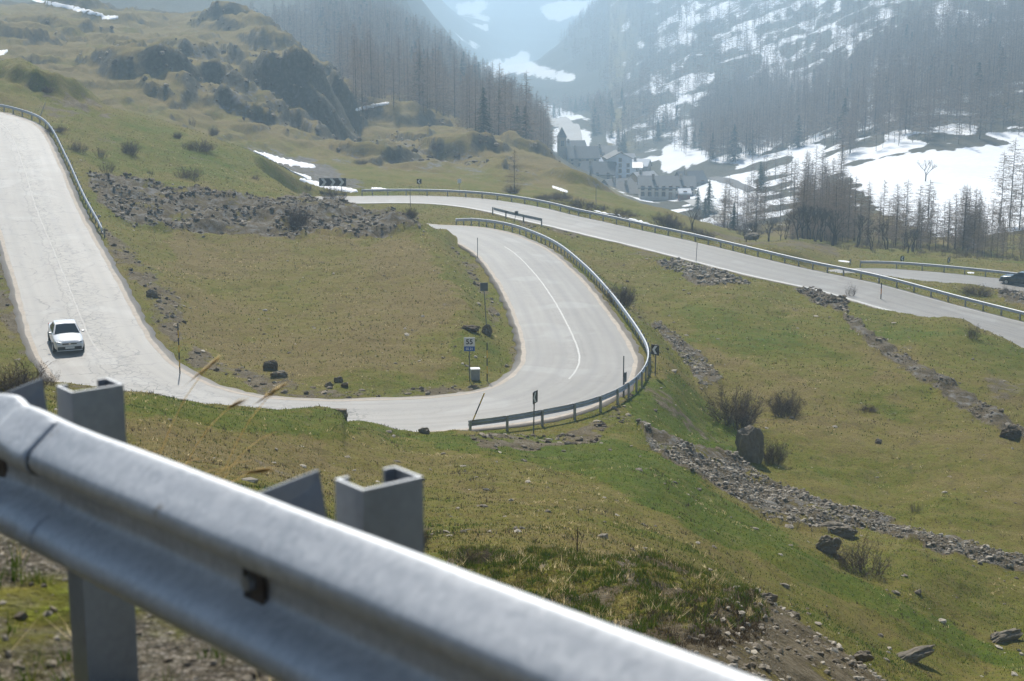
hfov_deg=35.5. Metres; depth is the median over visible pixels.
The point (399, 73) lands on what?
larch tree
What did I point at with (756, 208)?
larch tree
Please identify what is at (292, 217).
bush
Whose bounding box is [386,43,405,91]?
larch tree
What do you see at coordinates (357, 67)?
larch tree
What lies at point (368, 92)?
larch tree
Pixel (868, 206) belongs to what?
larch tree
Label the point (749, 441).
boulder
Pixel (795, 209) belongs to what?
larch tree
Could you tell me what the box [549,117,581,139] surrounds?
snow patch
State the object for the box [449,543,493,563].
bush
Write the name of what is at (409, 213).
bush
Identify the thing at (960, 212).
larch tree
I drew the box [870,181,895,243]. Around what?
larch tree
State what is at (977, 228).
larch tree
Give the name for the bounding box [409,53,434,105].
tree
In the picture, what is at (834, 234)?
broad tree
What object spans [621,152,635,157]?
house
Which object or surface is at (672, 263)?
rubble
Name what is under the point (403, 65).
larch tree
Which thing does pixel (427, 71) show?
larch tree
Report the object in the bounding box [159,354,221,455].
grass stalk
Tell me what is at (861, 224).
broad tree
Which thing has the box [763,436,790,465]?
bush
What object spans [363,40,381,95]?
larch tree
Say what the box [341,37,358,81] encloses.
larch tree
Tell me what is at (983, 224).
larch tree
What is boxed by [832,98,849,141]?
fir tree
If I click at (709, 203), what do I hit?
fir tree
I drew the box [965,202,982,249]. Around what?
larch tree
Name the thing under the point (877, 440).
boulder
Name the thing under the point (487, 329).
boulder
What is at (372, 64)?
larch tree
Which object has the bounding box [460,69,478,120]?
larch tree
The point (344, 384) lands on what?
boulder
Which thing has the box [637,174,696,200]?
long house
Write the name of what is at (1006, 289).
bush
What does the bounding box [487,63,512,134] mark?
larch tree
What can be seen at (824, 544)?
boulder
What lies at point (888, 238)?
larch tree
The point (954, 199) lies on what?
larch tree
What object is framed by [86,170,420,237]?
rubble
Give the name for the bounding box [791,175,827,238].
larch tree
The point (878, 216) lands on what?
larch tree
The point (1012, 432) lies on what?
boulder
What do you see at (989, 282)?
road
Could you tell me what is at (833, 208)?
larch tree
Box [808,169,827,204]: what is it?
larch tree
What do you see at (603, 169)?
house
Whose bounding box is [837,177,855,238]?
larch tree
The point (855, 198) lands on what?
larch tree
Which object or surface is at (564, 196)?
undergrowth
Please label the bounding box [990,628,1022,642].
boulder
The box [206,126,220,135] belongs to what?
bush
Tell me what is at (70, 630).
dry verge grass
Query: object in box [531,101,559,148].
larch tree
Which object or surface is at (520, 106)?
larch tree
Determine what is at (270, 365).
boulder
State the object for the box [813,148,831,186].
larch tree
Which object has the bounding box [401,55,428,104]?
larch tree
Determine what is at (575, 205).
bush
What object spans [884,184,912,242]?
larch tree
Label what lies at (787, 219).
broad tree
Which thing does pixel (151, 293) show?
boulder
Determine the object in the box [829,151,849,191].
larch tree
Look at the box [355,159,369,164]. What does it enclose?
bush
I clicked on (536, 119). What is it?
larch tree
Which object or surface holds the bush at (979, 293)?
on the ground at (926, 419)
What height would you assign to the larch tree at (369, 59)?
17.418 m
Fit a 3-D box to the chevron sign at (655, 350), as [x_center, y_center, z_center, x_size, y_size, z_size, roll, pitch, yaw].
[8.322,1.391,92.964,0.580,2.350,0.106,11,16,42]
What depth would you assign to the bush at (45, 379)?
59.11 m
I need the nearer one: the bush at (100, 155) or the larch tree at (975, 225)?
the bush at (100, 155)
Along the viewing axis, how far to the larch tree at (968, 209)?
239.91 m
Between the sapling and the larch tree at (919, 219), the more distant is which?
the larch tree at (919, 219)
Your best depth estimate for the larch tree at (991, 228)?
240.35 m
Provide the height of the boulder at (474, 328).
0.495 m
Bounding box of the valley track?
[708,176,753,191]
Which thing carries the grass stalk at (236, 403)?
on the ground at (926, 419)
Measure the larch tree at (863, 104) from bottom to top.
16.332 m
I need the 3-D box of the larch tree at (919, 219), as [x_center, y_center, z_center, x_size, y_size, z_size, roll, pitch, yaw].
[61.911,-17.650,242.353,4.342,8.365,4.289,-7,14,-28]
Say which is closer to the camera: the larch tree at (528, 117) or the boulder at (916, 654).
the boulder at (916, 654)
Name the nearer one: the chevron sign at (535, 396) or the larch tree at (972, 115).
the chevron sign at (535, 396)
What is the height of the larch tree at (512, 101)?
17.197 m
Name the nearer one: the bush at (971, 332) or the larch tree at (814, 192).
the bush at (971, 332)
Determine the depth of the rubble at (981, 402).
105.02 m
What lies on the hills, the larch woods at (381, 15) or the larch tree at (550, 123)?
the larch tree at (550, 123)
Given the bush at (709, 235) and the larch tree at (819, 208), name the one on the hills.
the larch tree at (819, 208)
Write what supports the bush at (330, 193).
on the ground at (926, 419)
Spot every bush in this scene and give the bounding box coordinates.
[0,356,59,393]
[36,369,60,384]
[42,85,54,92]
[43,124,69,132]
[63,139,89,152]
[92,142,109,158]
[98,158,115,172]
[116,140,140,154]
[173,132,181,138]
[173,164,203,179]
[174,138,216,151]
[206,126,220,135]
[280,201,316,228]
[317,182,351,199]
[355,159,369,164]
[399,206,418,217]
[424,527,430,546]
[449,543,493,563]
[503,183,522,193]
[534,192,556,199]
[568,199,592,212]
[602,281,637,306]
[607,207,635,218]
[650,210,683,227]
[691,228,719,240]
[699,381,773,429]
[761,388,807,416]
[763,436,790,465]
[820,533,901,577]
[845,282,857,296]
[857,403,877,412]
[906,502,922,511]
[955,284,993,296]
[965,325,981,338]
[999,283,1013,292]
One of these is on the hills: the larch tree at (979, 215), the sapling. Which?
the larch tree at (979, 215)
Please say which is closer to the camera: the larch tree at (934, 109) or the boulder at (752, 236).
the boulder at (752, 236)
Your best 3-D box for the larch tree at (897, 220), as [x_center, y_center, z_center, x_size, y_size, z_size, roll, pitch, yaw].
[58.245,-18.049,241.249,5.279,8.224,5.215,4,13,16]
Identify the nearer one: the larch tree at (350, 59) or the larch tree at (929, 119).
the larch tree at (350, 59)
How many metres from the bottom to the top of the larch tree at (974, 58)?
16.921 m
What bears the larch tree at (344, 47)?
on the hills
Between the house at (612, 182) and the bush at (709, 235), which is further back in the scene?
the house at (612, 182)
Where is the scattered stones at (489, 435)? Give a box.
[0,224,668,449]
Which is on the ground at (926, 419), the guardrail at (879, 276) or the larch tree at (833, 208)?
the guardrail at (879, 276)
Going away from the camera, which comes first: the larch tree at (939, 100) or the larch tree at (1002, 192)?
the larch tree at (1002, 192)
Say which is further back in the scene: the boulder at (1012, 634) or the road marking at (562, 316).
the road marking at (562, 316)
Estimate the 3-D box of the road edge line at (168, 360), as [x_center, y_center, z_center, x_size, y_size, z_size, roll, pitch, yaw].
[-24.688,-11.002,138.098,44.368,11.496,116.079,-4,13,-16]
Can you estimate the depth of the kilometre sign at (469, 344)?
89.87 m
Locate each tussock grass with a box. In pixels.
[438,543,770,645]
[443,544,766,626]
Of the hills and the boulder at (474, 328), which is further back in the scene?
the hills
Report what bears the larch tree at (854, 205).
on the hills
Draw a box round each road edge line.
[0,224,637,431]
[1,112,525,400]
[389,202,1023,347]
[442,196,1022,322]
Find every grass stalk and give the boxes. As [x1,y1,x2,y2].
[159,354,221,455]
[185,397,246,465]
[214,460,251,475]
[221,381,288,478]
[223,432,274,479]
[230,467,277,482]
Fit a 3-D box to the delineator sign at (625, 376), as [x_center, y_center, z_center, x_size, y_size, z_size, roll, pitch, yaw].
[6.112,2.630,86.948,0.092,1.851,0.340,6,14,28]
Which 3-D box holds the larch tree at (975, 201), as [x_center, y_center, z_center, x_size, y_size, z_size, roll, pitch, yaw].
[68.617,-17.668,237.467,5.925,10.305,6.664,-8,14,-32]
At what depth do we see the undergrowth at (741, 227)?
330.31 m
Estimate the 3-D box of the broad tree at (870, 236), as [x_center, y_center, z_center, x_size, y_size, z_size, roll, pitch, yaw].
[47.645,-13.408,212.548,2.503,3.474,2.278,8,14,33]
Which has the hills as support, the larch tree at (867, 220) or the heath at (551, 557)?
the larch tree at (867, 220)
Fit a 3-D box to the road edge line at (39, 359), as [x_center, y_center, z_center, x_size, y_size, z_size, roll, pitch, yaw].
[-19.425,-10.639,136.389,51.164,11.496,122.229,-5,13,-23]
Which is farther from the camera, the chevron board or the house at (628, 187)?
the house at (628, 187)
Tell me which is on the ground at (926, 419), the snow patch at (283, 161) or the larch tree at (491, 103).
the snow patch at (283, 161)
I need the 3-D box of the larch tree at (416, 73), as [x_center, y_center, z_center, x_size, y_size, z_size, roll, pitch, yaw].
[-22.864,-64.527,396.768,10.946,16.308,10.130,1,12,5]
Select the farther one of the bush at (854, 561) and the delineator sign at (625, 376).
the delineator sign at (625, 376)
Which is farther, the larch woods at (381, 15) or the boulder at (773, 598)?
the larch woods at (381, 15)
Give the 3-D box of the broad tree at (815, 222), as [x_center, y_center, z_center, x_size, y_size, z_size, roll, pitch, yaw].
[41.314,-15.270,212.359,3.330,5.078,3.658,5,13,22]
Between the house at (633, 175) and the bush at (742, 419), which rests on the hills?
the house at (633, 175)
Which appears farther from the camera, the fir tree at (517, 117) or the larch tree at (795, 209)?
the fir tree at (517, 117)
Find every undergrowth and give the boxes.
[550,191,705,233]
[689,189,796,237]
[784,233,1023,260]
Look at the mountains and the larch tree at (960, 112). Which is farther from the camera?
the mountains
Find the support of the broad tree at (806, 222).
on the ground at (926, 419)
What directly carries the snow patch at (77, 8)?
on the hills
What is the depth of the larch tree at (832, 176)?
318.43 m
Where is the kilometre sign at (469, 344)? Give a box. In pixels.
[464,337,474,380]
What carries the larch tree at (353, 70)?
on the hills
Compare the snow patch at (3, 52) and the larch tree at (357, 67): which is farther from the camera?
the larch tree at (357, 67)
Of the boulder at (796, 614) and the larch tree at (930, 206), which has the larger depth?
the larch tree at (930, 206)
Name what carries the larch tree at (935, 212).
on the hills
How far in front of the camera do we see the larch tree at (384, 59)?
393.52 m
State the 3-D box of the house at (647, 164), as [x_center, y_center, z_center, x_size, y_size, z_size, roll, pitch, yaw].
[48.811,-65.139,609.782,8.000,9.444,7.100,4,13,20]
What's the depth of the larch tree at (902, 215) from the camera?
251.73 m
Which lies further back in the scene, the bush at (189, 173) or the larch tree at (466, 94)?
the larch tree at (466, 94)
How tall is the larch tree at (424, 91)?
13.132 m
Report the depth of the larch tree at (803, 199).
241.59 m
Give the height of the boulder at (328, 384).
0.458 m
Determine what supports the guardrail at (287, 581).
on the ground at (926, 419)
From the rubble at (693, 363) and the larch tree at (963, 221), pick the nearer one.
the rubble at (693, 363)
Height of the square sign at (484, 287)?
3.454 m
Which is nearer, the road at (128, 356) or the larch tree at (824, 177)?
the road at (128, 356)
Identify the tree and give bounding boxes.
[336,32,359,78]
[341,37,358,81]
[343,24,366,99]
[345,40,367,89]
[346,39,361,94]
[347,41,384,112]
[355,37,387,96]
[356,27,386,96]
[357,33,381,96]
[357,48,373,100]
[358,26,373,67]
[358,41,379,95]
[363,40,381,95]
[374,48,383,97]
[376,42,401,99]
[381,58,405,106]
[385,40,408,96]
[386,39,408,100]
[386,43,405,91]
[390,36,404,67]
[390,36,407,89]
[391,39,415,92]
[399,39,437,102]
[401,50,433,99]
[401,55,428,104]
[408,49,441,106]
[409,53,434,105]
[411,59,440,107]
[412,59,433,112]
[424,42,453,112]
[428,44,443,83]
[430,50,450,111]
[432,51,448,112]
[432,66,458,115]
[437,55,467,117]
[441,68,461,119]
[449,79,479,128]
[452,75,470,126]
[456,66,480,127]
[456,82,479,124]
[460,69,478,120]
[462,79,492,131]
[465,67,482,111]
[466,80,499,133]
[468,80,495,129]
[470,88,494,136]
[477,73,507,132]
[479,71,497,124]
[480,82,497,133]
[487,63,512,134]
[490,84,508,134]
[491,90,508,134]
[493,75,521,134]
[493,80,519,131]
[499,149,529,193]
[502,84,521,123]
[503,75,520,119]
[503,84,519,130]
[510,72,543,139]
[511,106,527,137]
[514,82,529,110]
[515,89,536,136]
[518,106,536,139]
[519,89,539,140]
[528,99,540,139]
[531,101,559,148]
[533,97,556,148]
[534,107,553,148]
[539,97,563,146]
[683,207,702,229]
[690,188,703,209]
[697,181,716,213]
[701,198,708,217]
[737,222,756,241]
[738,180,769,231]
[742,183,774,227]
[748,221,761,240]
[761,220,775,240]
[770,172,790,218]
[774,225,788,239]
[778,180,818,236]
[781,182,796,233]
[782,181,812,233]
[782,186,814,236]
[782,192,812,237]
[783,195,804,238]
[784,215,794,238]
[786,207,811,238]
[788,179,819,236]
[789,203,821,238]
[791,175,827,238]
[791,177,816,235]
[793,153,816,192]
[793,184,818,238]
[794,206,817,239]
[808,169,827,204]
[808,187,830,237]
[809,181,822,236]
[811,206,833,240]
[812,182,852,234]
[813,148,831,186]
[815,204,839,241]
[816,172,856,237]
[817,164,830,199]
[818,178,832,224]
[820,208,850,244]
[821,184,843,238]
[823,157,838,200]
[823,187,849,237]
[825,186,845,238]
[826,217,853,241]
[828,183,855,240]
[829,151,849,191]
[830,109,850,154]
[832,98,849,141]
[832,145,848,185]
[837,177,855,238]
[838,155,850,191]
[838,184,859,239]
[838,188,848,240]
[841,179,858,228]
[842,101,861,152]
[842,176,875,240]
[848,96,861,142]
[848,188,885,243]
[849,183,862,236]
[852,215,876,246]
[855,196,880,239]
[858,83,867,131]
[859,180,874,232]
[863,77,879,123]
[863,226,881,249]
[866,69,885,111]
[869,198,885,241]
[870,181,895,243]
[874,217,889,248]
[881,198,898,243]
[883,194,908,242]
[884,179,917,239]
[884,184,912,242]
[886,195,901,239]
[887,194,903,244]
[893,194,912,243]
[896,71,915,108]
[901,231,919,252]
[905,229,925,251]
[907,180,946,244]
[907,198,931,245]
[907,202,927,247]
[908,187,938,243]
[913,187,943,245]
[917,91,938,143]
[918,160,936,180]
[923,83,940,134]
[925,81,949,132]
[925,190,943,241]
[938,60,953,112]
[938,194,965,247]
[943,194,978,247]
[948,189,983,250]
[950,90,970,143]
[950,184,969,244]
[952,186,968,240]
[953,186,976,246]
[954,205,973,250]
[957,189,993,247]
[962,203,983,255]
[963,82,979,133]
[965,189,993,249]
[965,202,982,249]
[966,40,981,87]
[966,203,987,245]
[967,62,984,105]
[967,86,992,138]
[969,75,982,127]
[969,198,991,251]
[969,208,984,257]
[970,54,985,106]
[981,209,1003,257]
[983,141,1023,225]
[984,201,1003,251]
[987,153,1018,228]
[987,207,1006,257]
[998,34,1011,80]
[999,150,1023,229]
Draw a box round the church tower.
[557,128,566,159]
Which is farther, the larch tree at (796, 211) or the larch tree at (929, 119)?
the larch tree at (929, 119)
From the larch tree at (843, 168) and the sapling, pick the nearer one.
the sapling
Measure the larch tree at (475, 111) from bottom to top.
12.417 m
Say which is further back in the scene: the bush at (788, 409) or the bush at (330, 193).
the bush at (330, 193)
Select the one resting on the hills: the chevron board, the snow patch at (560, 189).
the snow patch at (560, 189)
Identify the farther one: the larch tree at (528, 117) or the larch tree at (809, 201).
the larch tree at (528, 117)
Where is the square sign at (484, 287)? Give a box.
[480,283,487,323]
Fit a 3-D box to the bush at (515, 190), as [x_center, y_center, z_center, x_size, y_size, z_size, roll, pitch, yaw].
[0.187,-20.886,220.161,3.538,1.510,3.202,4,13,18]
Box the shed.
[676,188,691,200]
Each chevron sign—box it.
[533,390,537,433]
[651,344,658,375]
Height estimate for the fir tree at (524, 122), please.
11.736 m
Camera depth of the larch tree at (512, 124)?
355.94 m
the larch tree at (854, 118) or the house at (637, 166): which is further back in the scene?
the house at (637, 166)
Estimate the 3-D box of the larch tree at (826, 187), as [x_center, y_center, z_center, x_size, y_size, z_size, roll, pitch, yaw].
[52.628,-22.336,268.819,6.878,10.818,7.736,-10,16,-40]
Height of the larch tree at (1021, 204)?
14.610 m
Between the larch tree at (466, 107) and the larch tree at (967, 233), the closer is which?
the larch tree at (967, 233)
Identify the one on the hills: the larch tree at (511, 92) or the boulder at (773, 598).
the larch tree at (511, 92)
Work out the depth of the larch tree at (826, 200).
245.77 m
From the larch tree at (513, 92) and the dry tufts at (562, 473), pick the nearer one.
the dry tufts at (562, 473)
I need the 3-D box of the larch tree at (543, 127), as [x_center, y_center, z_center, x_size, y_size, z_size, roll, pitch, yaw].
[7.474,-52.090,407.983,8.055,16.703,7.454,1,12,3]
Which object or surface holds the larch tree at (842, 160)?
on the hills
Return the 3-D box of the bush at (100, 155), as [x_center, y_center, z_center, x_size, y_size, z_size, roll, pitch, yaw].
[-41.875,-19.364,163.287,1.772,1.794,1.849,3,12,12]
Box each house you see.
[565,145,599,167]
[566,139,586,145]
[580,160,616,178]
[593,144,618,160]
[602,149,632,177]
[602,177,633,187]
[615,180,638,194]
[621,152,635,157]
[626,170,657,181]
[632,157,652,171]
[632,162,642,172]
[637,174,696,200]
[674,169,708,186]
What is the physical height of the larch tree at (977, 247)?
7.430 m
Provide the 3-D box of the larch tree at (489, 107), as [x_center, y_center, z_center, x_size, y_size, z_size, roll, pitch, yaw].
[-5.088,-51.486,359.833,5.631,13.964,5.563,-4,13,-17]
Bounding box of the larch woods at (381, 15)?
[242,0,560,151]
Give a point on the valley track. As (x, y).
(737, 184)
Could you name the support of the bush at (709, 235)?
on the ground at (926, 419)
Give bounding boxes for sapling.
[574,526,582,551]
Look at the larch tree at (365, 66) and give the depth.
382.14 m
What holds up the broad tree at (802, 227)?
on the ground at (926, 419)
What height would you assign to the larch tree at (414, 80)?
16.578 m
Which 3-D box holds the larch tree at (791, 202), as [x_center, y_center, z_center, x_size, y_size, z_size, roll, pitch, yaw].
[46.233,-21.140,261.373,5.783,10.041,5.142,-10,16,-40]
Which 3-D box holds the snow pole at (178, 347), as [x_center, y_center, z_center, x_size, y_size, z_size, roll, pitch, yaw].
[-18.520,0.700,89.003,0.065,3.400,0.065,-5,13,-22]
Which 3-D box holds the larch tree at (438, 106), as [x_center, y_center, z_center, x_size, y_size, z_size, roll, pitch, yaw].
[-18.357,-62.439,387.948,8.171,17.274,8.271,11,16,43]
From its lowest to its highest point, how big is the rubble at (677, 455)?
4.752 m
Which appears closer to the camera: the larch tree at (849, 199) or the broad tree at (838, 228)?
the broad tree at (838, 228)
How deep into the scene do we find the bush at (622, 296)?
118.38 m
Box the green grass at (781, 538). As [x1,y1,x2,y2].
[1,318,1023,680]
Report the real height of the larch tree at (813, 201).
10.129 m
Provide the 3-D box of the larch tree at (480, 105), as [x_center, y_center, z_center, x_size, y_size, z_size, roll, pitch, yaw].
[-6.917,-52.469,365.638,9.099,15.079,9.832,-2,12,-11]
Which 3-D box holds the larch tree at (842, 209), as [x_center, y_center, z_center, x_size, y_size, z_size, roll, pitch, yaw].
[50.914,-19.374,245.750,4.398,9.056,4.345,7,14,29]
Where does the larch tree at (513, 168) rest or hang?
on the ground at (926, 419)
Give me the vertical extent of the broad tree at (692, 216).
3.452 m
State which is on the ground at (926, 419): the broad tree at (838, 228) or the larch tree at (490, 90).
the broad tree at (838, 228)
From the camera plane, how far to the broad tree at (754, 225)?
219.02 m
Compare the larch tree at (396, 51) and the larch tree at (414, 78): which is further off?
the larch tree at (396, 51)
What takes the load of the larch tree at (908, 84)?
on the hills
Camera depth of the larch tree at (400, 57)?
462.46 m
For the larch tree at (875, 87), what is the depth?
502.87 m
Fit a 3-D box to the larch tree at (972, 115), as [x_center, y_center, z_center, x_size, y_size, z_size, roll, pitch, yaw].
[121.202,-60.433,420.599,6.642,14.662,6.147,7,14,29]
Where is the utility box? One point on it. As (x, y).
(475, 373)
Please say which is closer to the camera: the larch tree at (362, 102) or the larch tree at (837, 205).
the larch tree at (837, 205)
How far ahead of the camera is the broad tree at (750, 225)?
214.98 m
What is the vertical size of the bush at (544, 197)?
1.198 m
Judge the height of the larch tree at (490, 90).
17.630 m
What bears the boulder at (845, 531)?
on the ground at (926, 419)
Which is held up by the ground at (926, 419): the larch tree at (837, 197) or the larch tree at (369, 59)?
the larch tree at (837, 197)
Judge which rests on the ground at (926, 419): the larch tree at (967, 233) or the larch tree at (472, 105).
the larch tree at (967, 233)
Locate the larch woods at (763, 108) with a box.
[559,0,1023,258]
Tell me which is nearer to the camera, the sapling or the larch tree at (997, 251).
the sapling
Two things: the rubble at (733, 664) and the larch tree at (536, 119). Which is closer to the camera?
the rubble at (733, 664)
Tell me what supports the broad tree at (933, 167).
on the hills
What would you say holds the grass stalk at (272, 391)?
on the ground at (926, 419)
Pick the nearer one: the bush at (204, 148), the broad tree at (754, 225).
the bush at (204, 148)
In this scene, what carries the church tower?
on the hills
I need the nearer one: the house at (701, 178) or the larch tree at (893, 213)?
the larch tree at (893, 213)
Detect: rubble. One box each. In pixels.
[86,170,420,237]
[635,418,1023,567]
[651,320,722,388]
[653,257,750,284]
[672,585,885,680]
[795,286,849,312]
[845,314,1022,434]
[995,287,1023,303]
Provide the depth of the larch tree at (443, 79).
397.34 m
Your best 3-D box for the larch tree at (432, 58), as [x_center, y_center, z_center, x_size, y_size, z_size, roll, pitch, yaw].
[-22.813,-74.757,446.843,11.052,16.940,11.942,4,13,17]
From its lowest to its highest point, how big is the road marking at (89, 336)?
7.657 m
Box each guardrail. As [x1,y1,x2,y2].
[0,104,104,236]
[0,378,763,680]
[361,189,1023,319]
[455,218,650,430]
[492,207,541,225]
[860,260,1015,276]
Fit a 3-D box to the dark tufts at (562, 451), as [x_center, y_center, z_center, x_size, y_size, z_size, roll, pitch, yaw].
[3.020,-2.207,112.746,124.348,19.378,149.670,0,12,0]
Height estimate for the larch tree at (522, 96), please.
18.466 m
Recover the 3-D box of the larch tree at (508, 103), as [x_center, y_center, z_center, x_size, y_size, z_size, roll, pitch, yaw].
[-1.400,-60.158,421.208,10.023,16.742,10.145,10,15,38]
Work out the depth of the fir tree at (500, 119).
385.69 m
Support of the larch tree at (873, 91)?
on the hills
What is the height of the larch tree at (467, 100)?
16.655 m
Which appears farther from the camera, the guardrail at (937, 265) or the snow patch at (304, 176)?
the snow patch at (304, 176)
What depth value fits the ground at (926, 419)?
93.21 m
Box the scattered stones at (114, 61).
[45,1,560,171]
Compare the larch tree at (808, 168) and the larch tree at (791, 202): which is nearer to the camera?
the larch tree at (791, 202)
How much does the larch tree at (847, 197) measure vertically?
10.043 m
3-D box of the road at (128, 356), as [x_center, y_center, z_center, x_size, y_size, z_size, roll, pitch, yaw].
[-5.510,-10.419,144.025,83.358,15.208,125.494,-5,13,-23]
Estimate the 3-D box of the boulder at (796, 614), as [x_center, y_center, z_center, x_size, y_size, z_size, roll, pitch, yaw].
[5.061,5.075,29.285,0.461,0.335,0.335,0,12,0]
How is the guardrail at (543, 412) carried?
on the ground at (926, 419)
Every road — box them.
[0,112,1023,431]
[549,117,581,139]
[673,199,750,230]
[828,268,1023,290]
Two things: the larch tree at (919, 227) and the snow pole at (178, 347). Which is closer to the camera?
the snow pole at (178, 347)
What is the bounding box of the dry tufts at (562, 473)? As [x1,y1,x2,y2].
[6,117,1023,669]
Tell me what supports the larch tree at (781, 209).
on the hills
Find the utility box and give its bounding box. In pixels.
[470,367,479,380]
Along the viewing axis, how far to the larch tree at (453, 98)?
396.44 m
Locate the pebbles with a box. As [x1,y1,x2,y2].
[0,544,260,680]
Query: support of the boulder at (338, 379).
on the ground at (926, 419)
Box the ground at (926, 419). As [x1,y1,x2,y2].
[0,57,1023,680]
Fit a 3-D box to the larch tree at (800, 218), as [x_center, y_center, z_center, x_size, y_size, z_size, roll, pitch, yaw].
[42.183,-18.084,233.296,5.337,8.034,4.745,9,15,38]
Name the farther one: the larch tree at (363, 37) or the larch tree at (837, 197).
the larch tree at (363, 37)
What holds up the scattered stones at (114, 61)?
on the hills
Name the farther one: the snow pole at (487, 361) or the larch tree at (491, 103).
the larch tree at (491, 103)
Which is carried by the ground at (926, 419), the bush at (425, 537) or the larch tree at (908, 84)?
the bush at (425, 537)
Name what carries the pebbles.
on the ground at (926, 419)
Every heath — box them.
[440,546,757,645]
[638,584,769,654]
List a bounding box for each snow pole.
[177,323,180,372]
[468,393,484,429]
[487,342,487,380]
[623,356,623,396]
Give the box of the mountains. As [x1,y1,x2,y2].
[4,0,1023,170]
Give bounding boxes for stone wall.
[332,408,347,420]
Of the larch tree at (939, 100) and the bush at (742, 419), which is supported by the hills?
the larch tree at (939, 100)
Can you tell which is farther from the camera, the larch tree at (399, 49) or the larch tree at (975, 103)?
the larch tree at (399, 49)
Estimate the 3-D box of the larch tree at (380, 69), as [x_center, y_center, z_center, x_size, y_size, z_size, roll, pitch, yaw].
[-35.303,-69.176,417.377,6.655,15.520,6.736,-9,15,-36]
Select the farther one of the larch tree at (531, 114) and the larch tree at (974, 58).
the larch tree at (974, 58)
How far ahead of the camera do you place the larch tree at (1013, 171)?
275.88 m
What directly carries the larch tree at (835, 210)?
on the hills
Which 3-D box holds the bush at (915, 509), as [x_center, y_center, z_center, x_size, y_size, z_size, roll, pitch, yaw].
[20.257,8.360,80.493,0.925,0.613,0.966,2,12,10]
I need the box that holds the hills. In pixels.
[0,0,1023,254]
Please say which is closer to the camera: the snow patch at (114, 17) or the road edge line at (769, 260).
the road edge line at (769, 260)
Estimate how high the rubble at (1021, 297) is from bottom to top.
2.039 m
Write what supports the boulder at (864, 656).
on the ground at (926, 419)
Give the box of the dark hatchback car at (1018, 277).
[999,271,1023,283]
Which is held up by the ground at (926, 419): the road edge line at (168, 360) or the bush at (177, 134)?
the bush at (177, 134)
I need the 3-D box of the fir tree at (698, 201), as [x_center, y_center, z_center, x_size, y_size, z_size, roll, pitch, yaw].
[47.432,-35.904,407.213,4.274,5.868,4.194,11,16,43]
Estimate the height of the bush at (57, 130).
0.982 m
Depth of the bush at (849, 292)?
142.48 m
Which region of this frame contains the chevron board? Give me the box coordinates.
[319,178,345,191]
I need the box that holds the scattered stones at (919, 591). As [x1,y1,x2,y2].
[3,139,1023,679]
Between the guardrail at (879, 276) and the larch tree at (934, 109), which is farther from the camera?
the larch tree at (934, 109)
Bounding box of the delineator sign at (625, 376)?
[624,372,626,396]
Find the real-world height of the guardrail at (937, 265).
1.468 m
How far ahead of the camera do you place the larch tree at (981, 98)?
414.61 m
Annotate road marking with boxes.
[1,123,99,351]
[506,247,579,378]
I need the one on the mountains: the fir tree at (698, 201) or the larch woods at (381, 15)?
the larch woods at (381, 15)
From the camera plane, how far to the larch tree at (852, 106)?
447.44 m
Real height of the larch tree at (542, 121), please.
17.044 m
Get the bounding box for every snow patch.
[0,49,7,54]
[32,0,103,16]
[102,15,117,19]
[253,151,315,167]
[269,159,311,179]
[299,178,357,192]
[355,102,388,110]
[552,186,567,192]
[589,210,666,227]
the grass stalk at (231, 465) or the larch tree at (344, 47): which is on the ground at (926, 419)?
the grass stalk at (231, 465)
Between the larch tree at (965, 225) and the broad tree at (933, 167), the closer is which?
the larch tree at (965, 225)
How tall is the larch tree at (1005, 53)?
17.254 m
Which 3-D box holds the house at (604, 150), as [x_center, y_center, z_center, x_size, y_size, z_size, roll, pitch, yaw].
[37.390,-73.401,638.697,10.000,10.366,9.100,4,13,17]
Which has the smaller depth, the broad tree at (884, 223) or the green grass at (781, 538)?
the green grass at (781, 538)
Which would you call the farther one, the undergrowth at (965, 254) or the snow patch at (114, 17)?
the snow patch at (114, 17)
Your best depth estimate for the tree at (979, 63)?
468.85 m
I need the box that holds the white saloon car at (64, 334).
[48,319,84,351]
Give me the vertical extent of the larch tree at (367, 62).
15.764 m
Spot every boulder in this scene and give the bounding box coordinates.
[146,289,157,297]
[262,360,277,370]
[270,370,287,376]
[324,381,333,386]
[334,376,342,382]
[341,382,347,387]
[418,427,429,433]
[462,325,479,332]
[481,324,491,336]
[735,424,763,463]
[743,232,759,239]
[760,592,777,602]
[786,610,800,620]
[815,535,841,555]
[819,521,857,538]
[853,650,873,662]
[875,438,881,443]
[897,645,934,662]
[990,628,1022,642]
[999,426,1021,439]
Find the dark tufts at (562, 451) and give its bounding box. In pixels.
[0,109,1023,680]
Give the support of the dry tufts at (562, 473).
on the ground at (926, 419)
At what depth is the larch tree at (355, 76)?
331.73 m
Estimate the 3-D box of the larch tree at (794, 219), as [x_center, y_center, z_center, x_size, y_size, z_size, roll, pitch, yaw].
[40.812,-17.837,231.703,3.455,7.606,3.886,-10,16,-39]
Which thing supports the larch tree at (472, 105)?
on the hills
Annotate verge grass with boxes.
[0,537,762,680]
[7,542,554,680]
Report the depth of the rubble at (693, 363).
109.05 m

